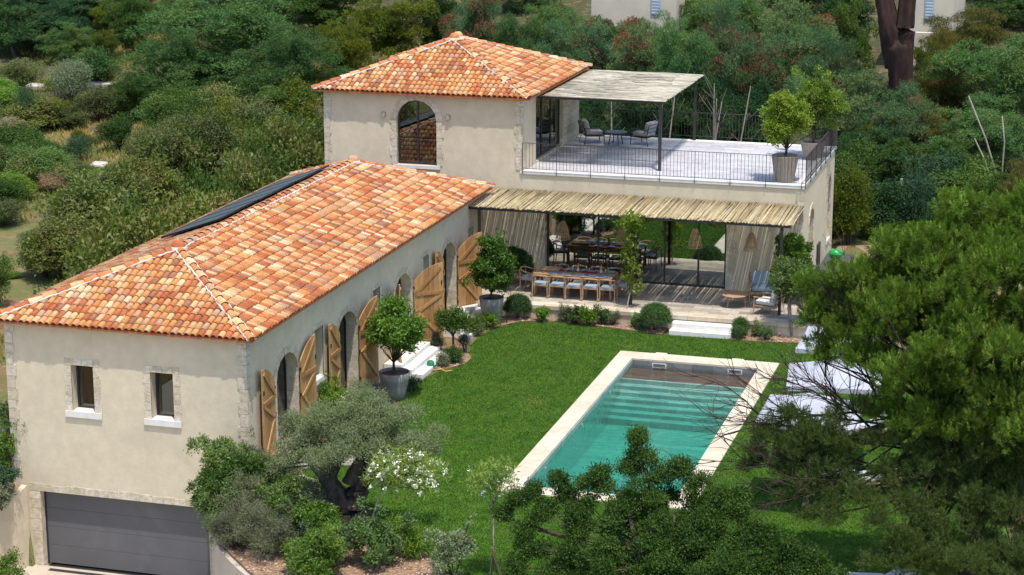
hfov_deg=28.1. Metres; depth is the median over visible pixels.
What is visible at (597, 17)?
oak tree
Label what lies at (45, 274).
hedge shrub
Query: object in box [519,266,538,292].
dining chair
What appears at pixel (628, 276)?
climbing vine
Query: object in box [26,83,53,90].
stone slab
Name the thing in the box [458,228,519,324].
potted tree
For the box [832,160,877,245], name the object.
yellow bush
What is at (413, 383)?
bed plant
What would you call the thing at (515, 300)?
round bush
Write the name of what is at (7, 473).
bank shrub
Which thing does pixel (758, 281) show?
lounge chair
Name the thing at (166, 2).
mimosa tree
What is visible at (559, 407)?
lawn
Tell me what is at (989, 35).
pepper tree
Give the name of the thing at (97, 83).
stone slab
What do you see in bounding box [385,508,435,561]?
garden shrub
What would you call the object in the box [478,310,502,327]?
bed plant
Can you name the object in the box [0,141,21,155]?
green bush
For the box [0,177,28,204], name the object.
green bush
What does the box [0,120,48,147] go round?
green bush
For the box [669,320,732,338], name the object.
stone steps
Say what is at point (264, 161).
hedge shrub
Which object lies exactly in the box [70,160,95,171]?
scrub bush
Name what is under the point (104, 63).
feathery bush
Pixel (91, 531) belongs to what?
garage door
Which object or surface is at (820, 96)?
potted tree
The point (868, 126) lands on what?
broom tree
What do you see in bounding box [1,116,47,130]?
hedge shrub
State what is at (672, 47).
mimosa tree
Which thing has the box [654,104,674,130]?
thin trunk
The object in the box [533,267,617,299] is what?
dining table
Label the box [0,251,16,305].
green bush
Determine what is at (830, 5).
conifer tree
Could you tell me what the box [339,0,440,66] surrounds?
broom tree
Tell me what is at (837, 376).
parasol
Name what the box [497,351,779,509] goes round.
swimming pool
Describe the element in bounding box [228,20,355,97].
mimosa tree
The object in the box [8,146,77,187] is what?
feathery bush
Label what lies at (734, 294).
coffee table
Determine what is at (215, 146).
scrub bush
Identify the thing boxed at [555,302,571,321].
bed plant
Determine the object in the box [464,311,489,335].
bed plant
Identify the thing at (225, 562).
retaining wall
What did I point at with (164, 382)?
window
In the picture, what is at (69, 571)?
drain channel
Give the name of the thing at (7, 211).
scrub bush
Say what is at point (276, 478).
garden shrub
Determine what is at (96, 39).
broom tree
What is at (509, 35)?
mimosa tree
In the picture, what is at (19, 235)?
bright bush
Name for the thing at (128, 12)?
oak tree
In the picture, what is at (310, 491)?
garden shrub
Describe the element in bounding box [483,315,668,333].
planting bed
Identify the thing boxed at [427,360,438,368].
watering can
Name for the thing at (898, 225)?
bright bush
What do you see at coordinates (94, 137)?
scrub bush
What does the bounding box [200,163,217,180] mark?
scrub bush
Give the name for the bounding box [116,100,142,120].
yellow bush
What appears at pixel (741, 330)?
round bush
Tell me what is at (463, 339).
bed plant
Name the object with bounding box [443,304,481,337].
stone steps
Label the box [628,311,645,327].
bed plant
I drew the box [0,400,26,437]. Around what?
bank shrub
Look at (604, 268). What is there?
dining chair
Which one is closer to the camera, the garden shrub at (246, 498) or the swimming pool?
the garden shrub at (246, 498)
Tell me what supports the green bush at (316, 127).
on the ground at (26, 284)
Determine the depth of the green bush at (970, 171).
77.52 m
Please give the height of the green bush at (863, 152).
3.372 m
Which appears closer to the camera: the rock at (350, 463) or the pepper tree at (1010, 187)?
the rock at (350, 463)
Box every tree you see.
[0,0,50,57]
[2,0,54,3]
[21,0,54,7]
[27,0,101,51]
[34,20,95,62]
[61,0,121,25]
[84,0,131,37]
[88,28,122,62]
[98,0,160,54]
[108,71,161,122]
[113,24,225,94]
[116,0,306,83]
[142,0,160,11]
[144,99,194,130]
[148,0,210,23]
[170,74,247,98]
[192,0,241,31]
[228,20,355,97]
[238,0,303,30]
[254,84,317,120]
[260,384,452,530]
[283,0,375,37]
[314,19,374,79]
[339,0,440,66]
[362,292,430,400]
[404,0,463,45]
[432,304,471,346]
[438,0,506,42]
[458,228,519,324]
[487,421,856,574]
[492,11,555,54]
[500,0,568,10]
[520,0,585,56]
[524,17,592,100]
[558,18,627,111]
[572,14,617,47]
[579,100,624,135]
[603,15,668,122]
[610,16,657,64]
[610,66,682,137]
[643,8,691,64]
[647,22,722,121]
[651,47,730,140]
[660,177,1023,574]
[678,0,722,65]
[679,0,774,115]
[681,0,774,57]
[707,29,790,122]
[708,71,793,143]
[753,0,846,94]
[757,91,816,182]
[760,0,825,25]
[763,254,822,336]
[778,64,851,158]
[781,25,865,144]
[799,0,875,37]
[809,66,919,147]
[814,0,878,94]
[832,121,916,185]
[835,145,845,158]
[855,118,914,172]
[861,78,946,154]
[873,135,929,195]
[874,86,942,144]
[907,106,964,165]
[913,40,941,97]
[913,46,988,129]
[915,5,1021,79]
[916,132,991,184]
[917,31,1023,148]
[923,27,958,70]
[925,90,1023,171]
[966,0,1023,26]
[966,171,1013,198]
[972,0,1023,11]
[993,157,1023,229]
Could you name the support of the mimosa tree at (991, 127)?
on the ground at (26, 284)
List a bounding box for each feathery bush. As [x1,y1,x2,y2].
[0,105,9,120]
[0,144,34,173]
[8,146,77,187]
[37,145,81,163]
[64,44,127,83]
[130,92,160,121]
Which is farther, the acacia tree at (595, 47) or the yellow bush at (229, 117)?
the acacia tree at (595, 47)
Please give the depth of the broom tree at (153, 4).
126.23 m
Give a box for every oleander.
[360,441,454,517]
[459,452,521,574]
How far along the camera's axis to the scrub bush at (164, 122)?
89.27 m
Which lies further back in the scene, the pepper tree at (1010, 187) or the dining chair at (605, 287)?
the pepper tree at (1010, 187)
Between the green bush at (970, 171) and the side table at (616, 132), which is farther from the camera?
the green bush at (970, 171)
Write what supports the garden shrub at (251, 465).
on the planting bed at (358, 567)
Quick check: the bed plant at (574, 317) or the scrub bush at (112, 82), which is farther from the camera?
the scrub bush at (112, 82)
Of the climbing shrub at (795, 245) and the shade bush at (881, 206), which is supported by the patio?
the climbing shrub at (795, 245)
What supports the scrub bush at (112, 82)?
on the ground at (26, 284)
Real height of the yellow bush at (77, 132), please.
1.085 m
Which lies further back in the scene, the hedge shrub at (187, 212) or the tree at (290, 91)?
the tree at (290, 91)
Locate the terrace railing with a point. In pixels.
(813, 161)
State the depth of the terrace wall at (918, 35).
101.49 m
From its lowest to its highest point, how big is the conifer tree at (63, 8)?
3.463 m
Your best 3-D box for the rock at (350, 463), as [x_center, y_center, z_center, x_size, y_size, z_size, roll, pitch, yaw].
[-4.342,4.388,52.446,0.817,0.461,0.608,4,15,16]
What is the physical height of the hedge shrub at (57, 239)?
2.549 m
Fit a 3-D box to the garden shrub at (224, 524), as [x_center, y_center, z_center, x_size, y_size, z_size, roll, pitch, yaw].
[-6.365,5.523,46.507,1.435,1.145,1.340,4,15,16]
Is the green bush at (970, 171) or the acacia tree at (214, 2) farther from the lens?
the acacia tree at (214, 2)
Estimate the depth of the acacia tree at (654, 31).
102.54 m
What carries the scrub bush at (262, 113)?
on the ground at (26, 284)
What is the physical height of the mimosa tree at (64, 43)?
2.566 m
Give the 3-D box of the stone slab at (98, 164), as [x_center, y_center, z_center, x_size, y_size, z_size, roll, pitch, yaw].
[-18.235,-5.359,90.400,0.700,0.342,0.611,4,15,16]
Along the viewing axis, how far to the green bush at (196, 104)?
92.09 m
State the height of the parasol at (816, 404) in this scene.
2.860 m
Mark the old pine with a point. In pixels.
(897, 35)
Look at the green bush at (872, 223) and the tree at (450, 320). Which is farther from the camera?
the green bush at (872, 223)
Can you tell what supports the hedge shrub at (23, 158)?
on the ground at (26, 284)
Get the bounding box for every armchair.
[577,118,604,144]
[630,120,658,146]
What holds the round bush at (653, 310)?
on the planting bed at (548, 320)
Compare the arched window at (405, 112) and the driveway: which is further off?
the arched window at (405, 112)
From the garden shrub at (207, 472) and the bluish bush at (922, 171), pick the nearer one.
the garden shrub at (207, 472)
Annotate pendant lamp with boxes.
[555,221,570,240]
[615,222,627,244]
[687,223,702,248]
[744,227,758,251]
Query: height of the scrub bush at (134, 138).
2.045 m
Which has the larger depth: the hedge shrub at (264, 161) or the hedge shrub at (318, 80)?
the hedge shrub at (318, 80)
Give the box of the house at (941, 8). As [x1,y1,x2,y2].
[910,0,964,31]
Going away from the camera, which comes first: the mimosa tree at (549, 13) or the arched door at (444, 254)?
the arched door at (444, 254)
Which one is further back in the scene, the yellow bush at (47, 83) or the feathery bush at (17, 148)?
the yellow bush at (47, 83)
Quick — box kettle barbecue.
[828,246,842,260]
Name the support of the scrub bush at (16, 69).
on the ground at (26, 284)
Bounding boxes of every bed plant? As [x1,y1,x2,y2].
[407,372,423,391]
[429,329,444,348]
[435,349,451,367]
[441,343,465,363]
[454,331,472,351]
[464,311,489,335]
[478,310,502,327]
[532,305,549,321]
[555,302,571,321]
[566,304,584,323]
[578,306,598,325]
[593,303,611,324]
[606,310,620,324]
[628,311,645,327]
[633,313,648,330]
[749,317,764,336]
[758,323,776,339]
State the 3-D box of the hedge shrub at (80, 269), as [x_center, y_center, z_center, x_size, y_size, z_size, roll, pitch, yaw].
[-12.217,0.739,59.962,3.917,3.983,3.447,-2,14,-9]
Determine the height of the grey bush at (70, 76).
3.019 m
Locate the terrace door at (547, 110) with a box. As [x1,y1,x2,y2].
[536,97,559,158]
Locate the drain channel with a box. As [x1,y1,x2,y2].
[49,568,104,574]
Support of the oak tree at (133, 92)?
on the ground at (26, 284)
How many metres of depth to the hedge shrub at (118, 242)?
60.96 m
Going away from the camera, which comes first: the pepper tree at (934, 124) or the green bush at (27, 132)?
the pepper tree at (934, 124)
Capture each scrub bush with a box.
[0,57,50,87]
[0,89,58,106]
[0,145,12,172]
[0,196,30,225]
[41,104,93,128]
[69,85,123,119]
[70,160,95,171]
[79,57,120,81]
[82,134,102,144]
[104,78,148,97]
[120,126,157,158]
[136,113,190,146]
[156,106,240,179]
[188,81,262,118]
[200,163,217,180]
[220,92,287,131]
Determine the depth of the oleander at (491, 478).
44.30 m
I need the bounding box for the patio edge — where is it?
[476,299,810,336]
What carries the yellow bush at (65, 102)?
on the ground at (26, 284)
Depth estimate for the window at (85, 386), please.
52.11 m
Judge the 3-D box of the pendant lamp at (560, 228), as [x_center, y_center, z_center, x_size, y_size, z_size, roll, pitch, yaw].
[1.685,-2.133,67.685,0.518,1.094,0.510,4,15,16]
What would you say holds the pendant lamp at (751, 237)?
hanging from the reed pergola at (565, 204)
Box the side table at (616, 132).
[605,130,626,144]
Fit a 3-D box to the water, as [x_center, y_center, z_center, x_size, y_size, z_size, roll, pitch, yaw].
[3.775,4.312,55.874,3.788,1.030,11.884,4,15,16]
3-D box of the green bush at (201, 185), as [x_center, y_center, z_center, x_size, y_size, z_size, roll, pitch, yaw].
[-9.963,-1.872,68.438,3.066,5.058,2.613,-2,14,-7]
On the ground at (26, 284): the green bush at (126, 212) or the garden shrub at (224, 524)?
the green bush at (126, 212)
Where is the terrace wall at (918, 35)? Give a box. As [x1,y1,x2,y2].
[913,32,946,73]
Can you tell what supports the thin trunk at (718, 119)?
on the ground at (26, 284)
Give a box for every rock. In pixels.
[0,417,9,433]
[286,452,310,469]
[329,457,354,465]
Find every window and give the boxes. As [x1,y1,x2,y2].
[76,365,94,408]
[155,373,173,416]
[398,100,436,164]
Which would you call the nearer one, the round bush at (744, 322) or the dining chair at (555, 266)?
the round bush at (744, 322)
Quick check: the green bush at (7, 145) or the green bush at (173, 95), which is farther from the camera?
the green bush at (173, 95)
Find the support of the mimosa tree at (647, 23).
on the ground at (26, 284)
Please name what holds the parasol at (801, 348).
on the lawn at (559, 407)
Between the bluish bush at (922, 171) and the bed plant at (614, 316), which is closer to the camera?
the bed plant at (614, 316)
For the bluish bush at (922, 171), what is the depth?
78.72 m
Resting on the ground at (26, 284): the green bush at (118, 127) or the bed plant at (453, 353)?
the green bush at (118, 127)
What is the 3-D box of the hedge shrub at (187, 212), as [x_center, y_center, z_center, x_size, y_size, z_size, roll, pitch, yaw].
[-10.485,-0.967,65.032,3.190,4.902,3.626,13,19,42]
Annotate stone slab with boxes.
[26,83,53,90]
[86,81,110,87]
[92,161,107,167]
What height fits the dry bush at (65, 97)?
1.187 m
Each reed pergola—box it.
[468,187,805,315]
[537,70,703,170]
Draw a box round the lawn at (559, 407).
[302,322,1007,574]
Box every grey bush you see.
[14,226,38,248]
[42,55,97,104]
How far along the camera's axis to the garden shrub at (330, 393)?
54.88 m
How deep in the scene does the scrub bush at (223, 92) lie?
93.50 m
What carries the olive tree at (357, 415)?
on the planting bed at (358, 567)
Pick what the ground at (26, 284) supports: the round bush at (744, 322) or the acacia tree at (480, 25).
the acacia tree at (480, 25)
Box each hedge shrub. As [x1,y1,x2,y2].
[0,94,65,128]
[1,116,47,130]
[1,146,49,183]
[11,235,64,277]
[21,211,94,279]
[27,168,143,242]
[33,243,115,293]
[61,192,174,276]
[82,154,160,212]
[113,151,187,214]
[129,117,217,202]
[143,181,223,231]
[174,180,239,224]
[194,144,279,201]
[217,142,287,185]
[218,125,270,174]
[258,100,324,174]
[260,118,287,147]
[288,108,324,154]
[300,69,330,102]
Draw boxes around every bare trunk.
[968,96,995,172]
[974,138,987,172]
[1001,116,1004,181]
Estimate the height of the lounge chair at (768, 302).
0.872 m
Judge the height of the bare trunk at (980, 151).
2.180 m
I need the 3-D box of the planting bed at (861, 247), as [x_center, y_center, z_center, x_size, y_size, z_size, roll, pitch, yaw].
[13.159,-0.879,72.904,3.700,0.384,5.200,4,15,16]
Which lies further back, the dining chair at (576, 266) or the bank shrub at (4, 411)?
the dining chair at (576, 266)
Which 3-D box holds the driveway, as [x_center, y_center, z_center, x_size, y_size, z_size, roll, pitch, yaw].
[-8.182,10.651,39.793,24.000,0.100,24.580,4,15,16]
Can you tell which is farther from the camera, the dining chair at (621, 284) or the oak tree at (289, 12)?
the oak tree at (289, 12)
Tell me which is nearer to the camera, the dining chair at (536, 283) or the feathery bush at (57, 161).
the dining chair at (536, 283)
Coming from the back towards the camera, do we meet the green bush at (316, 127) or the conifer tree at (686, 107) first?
the conifer tree at (686, 107)
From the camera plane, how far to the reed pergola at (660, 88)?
71.97 m
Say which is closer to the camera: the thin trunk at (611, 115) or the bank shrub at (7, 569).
the bank shrub at (7, 569)
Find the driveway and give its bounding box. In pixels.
[21,564,122,574]
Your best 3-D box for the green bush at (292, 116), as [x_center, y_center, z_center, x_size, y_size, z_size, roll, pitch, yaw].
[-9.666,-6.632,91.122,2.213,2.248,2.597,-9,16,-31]
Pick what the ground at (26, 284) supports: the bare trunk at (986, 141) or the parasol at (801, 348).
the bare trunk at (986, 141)
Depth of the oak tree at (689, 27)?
108.71 m
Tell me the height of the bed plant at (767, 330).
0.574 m
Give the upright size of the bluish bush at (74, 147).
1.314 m
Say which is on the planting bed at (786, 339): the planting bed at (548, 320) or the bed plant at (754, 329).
the bed plant at (754, 329)
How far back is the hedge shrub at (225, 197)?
66.54 m
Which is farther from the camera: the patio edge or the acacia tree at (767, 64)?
the acacia tree at (767, 64)
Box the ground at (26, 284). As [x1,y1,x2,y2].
[0,0,1023,574]
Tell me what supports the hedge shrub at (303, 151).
on the ground at (26, 284)
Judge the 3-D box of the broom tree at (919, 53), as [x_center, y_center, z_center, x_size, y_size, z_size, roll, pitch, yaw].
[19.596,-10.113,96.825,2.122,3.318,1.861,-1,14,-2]
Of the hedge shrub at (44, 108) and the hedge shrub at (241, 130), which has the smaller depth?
the hedge shrub at (241, 130)
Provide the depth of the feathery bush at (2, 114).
98.91 m
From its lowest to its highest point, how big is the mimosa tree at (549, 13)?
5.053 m
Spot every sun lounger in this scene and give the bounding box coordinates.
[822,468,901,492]
[849,568,914,574]
[855,414,886,432]
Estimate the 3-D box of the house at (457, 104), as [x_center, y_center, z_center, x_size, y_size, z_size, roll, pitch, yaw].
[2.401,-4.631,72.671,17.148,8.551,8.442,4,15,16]
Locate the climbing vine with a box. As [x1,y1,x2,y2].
[612,209,646,324]
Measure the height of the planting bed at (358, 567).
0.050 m
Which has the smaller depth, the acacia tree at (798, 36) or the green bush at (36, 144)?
the green bush at (36, 144)
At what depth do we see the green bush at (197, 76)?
103.11 m
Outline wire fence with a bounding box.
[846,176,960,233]
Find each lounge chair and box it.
[748,271,781,301]
[753,291,784,317]
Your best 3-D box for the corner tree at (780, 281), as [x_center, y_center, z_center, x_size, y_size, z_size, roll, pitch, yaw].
[8.802,0.338,63.915,1.847,2.827,1.886,11,17,37]
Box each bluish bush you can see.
[11,81,38,119]
[60,133,99,159]
[877,170,946,231]
[887,144,973,209]
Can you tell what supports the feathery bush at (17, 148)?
on the ground at (26, 284)
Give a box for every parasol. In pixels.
[754,393,859,507]
[786,359,881,455]
[795,326,878,397]
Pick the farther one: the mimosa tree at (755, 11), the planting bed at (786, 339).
the mimosa tree at (755, 11)
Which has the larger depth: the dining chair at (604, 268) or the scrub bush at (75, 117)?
the scrub bush at (75, 117)
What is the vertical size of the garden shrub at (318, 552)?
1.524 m
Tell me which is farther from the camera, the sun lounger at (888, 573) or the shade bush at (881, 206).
the shade bush at (881, 206)
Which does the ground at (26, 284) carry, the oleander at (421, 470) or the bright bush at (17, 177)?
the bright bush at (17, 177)
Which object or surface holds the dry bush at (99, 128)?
on the ground at (26, 284)
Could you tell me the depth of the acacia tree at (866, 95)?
86.05 m
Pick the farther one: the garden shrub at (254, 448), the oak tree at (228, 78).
the oak tree at (228, 78)
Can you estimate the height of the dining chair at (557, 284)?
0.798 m
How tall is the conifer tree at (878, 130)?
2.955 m
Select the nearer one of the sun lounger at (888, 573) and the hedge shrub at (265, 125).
the sun lounger at (888, 573)
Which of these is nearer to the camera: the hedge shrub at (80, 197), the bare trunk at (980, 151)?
the hedge shrub at (80, 197)
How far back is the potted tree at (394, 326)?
57.15 m
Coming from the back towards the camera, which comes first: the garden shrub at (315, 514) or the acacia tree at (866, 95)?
the acacia tree at (866, 95)
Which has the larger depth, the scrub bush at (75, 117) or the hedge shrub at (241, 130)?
the scrub bush at (75, 117)
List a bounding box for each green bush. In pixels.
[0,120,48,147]
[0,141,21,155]
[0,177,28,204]
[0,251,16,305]
[10,136,68,152]
[94,111,133,149]
[100,191,178,242]
[137,79,199,130]
[156,89,225,127]
[166,70,208,86]
[170,156,245,210]
[215,125,297,182]
[234,67,306,107]
[279,112,315,131]
[305,109,323,142]
[832,154,869,234]
[834,133,881,188]
[854,217,885,239]
[901,208,946,226]
[919,154,1005,210]
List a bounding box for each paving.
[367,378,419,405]
[820,253,853,271]
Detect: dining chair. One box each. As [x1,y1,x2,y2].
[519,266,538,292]
[532,274,551,298]
[548,276,567,299]
[551,263,569,282]
[565,277,583,300]
[569,264,587,281]
[582,278,600,301]
[587,266,605,292]
[599,279,617,302]
[605,267,623,294]
[616,279,632,298]
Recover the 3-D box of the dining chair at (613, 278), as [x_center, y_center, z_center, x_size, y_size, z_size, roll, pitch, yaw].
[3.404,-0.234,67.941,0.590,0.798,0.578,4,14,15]
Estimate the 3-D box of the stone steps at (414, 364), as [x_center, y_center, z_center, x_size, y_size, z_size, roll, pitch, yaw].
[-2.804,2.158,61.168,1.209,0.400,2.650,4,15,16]
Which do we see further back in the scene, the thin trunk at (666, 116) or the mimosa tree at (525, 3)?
the mimosa tree at (525, 3)
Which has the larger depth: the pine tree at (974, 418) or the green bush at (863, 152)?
the green bush at (863, 152)
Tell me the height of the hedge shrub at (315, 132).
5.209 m
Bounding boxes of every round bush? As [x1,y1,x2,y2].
[503,292,532,317]
[638,301,672,329]
[729,324,748,339]
[731,315,751,331]
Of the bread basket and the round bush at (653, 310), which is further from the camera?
the bread basket
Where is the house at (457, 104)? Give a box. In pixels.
[310,31,836,291]
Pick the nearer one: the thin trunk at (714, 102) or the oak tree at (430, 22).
the thin trunk at (714, 102)
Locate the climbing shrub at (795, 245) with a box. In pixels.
[769,232,813,302]
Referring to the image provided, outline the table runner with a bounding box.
[559,270,597,273]
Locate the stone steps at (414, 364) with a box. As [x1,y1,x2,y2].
[384,341,443,378]
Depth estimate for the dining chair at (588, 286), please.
66.73 m
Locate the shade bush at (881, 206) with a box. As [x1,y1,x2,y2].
[856,173,918,227]
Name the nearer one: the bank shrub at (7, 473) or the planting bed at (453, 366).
the bank shrub at (7, 473)
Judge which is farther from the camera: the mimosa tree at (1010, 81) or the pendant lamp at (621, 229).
the mimosa tree at (1010, 81)
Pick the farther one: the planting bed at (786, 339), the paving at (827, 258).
the paving at (827, 258)
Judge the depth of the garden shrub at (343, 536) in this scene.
45.41 m
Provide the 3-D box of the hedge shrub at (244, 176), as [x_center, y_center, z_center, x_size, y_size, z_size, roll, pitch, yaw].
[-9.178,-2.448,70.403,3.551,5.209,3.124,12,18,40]
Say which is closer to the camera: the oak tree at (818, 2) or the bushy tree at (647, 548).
the bushy tree at (647, 548)
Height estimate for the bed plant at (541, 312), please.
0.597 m
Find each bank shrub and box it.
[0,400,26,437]
[0,415,22,467]
[0,464,23,491]
[0,482,16,510]
[0,546,27,574]
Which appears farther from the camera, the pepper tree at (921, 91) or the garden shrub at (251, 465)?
the pepper tree at (921, 91)
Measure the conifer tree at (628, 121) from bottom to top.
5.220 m
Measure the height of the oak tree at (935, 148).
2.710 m
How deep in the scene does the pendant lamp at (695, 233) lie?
66.41 m
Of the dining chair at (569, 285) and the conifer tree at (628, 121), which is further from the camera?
the conifer tree at (628, 121)
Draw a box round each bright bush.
[0,77,23,90]
[0,83,29,107]
[0,170,40,197]
[4,270,22,278]
[17,230,31,239]
[74,167,99,179]
[872,217,913,236]
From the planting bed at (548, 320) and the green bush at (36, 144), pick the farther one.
the green bush at (36, 144)
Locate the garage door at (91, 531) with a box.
[44,491,210,574]
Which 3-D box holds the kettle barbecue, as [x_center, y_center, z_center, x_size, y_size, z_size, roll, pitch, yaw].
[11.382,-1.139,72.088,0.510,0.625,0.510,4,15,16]
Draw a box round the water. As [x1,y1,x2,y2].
[531,365,753,493]
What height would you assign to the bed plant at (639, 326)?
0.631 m
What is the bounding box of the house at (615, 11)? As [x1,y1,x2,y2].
[591,0,690,51]
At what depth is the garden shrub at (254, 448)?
50.12 m
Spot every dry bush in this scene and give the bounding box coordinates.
[0,115,25,135]
[35,165,68,191]
[41,91,78,104]
[86,120,134,138]
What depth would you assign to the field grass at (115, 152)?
98.37 m
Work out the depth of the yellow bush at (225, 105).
90.66 m
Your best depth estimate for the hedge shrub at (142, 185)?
77.40 m
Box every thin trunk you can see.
[608,101,624,135]
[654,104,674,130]
[669,70,694,137]
[699,77,726,139]
[703,72,718,139]
[703,99,731,140]
[736,86,762,141]
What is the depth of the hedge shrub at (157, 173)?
81.77 m
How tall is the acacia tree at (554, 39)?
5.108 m
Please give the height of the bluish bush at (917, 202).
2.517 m
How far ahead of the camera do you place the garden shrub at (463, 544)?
44.42 m
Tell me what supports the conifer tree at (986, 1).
on the ground at (26, 284)
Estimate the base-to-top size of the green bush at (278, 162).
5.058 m
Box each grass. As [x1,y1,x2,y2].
[0,26,422,363]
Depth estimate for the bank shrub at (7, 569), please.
50.48 m
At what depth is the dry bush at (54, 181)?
86.31 m
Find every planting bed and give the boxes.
[219,434,445,574]
[431,349,470,371]
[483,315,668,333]
[729,328,902,346]
[837,245,920,270]
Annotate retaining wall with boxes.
[0,484,29,572]
[212,533,250,574]
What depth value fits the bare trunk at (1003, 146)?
78.32 m
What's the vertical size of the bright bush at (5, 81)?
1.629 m
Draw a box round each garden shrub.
[183,432,266,486]
[184,451,266,503]
[189,465,245,515]
[192,475,242,535]
[200,505,256,550]
[213,467,267,532]
[230,495,306,559]
[231,427,270,456]
[235,452,314,513]
[245,447,311,537]
[266,454,308,475]
[270,493,350,551]
[280,517,348,574]
[289,518,359,565]
[291,470,325,491]
[294,476,331,507]
[317,370,354,413]
[339,495,418,568]
[344,375,374,399]
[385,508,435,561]
[419,514,478,574]
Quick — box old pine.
[875,0,915,138]
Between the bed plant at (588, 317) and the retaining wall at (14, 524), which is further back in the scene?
the bed plant at (588, 317)
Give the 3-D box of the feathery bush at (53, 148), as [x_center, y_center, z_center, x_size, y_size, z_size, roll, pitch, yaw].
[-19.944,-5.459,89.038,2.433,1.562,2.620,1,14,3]
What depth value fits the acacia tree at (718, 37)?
93.60 m
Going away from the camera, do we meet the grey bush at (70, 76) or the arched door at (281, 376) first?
the arched door at (281, 376)
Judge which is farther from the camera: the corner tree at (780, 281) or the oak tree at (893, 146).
the oak tree at (893, 146)
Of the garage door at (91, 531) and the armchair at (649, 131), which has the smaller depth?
the garage door at (91, 531)
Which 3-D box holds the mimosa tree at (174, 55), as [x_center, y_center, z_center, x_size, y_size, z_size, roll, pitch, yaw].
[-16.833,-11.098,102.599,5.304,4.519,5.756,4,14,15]
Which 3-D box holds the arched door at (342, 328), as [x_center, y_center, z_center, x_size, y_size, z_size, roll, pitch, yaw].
[-4.913,1.878,57.253,0.064,2.510,1.500,4,15,16]
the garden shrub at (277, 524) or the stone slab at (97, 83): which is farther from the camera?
the stone slab at (97, 83)
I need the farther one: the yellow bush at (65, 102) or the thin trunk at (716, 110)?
the yellow bush at (65, 102)
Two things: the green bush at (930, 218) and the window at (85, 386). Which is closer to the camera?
the window at (85, 386)
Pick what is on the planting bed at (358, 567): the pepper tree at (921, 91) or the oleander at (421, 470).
the oleander at (421, 470)
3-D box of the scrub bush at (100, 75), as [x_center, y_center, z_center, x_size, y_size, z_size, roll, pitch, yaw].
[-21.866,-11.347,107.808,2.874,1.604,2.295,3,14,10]
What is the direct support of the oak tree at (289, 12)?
on the ground at (26, 284)
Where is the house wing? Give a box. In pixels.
[0,155,495,574]
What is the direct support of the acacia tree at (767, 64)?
on the ground at (26, 284)
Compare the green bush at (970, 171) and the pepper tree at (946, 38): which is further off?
the pepper tree at (946, 38)
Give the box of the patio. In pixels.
[482,275,815,325]
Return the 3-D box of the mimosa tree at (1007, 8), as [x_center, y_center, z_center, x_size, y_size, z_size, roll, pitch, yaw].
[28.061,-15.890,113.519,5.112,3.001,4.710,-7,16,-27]
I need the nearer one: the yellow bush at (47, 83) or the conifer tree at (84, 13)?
the yellow bush at (47, 83)
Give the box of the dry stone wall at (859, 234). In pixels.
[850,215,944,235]
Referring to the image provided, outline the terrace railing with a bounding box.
[522,107,837,188]
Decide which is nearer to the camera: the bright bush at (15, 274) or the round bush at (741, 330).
the round bush at (741, 330)
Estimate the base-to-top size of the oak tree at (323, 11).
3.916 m
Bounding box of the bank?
[9,484,21,496]
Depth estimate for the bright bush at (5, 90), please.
100.80 m
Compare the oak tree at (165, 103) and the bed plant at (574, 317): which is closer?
the bed plant at (574, 317)
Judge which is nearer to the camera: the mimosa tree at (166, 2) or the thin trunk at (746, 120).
the thin trunk at (746, 120)
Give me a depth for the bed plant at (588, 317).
65.43 m
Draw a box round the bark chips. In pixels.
[223,315,900,574]
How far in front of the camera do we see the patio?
67.20 m
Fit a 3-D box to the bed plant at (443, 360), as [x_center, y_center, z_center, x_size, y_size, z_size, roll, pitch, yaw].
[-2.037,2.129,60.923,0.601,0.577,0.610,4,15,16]
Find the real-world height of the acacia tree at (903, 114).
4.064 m
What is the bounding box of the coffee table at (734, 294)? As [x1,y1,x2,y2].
[721,290,747,307]
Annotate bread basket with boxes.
[541,266,560,270]
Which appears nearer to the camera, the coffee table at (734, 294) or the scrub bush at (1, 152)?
the coffee table at (734, 294)
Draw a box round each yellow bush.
[21,94,78,119]
[36,77,80,90]
[68,128,91,145]
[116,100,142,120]
[189,97,262,177]
[195,92,260,128]
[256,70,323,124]
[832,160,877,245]
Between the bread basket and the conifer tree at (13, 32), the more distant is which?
the conifer tree at (13, 32)
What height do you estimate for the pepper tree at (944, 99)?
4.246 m
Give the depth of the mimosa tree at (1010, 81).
85.14 m
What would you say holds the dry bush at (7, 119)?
on the ground at (26, 284)
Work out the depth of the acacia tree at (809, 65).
87.50 m
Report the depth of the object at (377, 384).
58.78 m
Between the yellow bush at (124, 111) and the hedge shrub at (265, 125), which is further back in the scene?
the yellow bush at (124, 111)
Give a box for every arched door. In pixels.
[277,356,287,439]
[339,315,346,390]
[443,248,446,309]
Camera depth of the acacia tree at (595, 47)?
98.43 m
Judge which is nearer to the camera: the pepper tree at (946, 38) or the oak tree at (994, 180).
the oak tree at (994, 180)

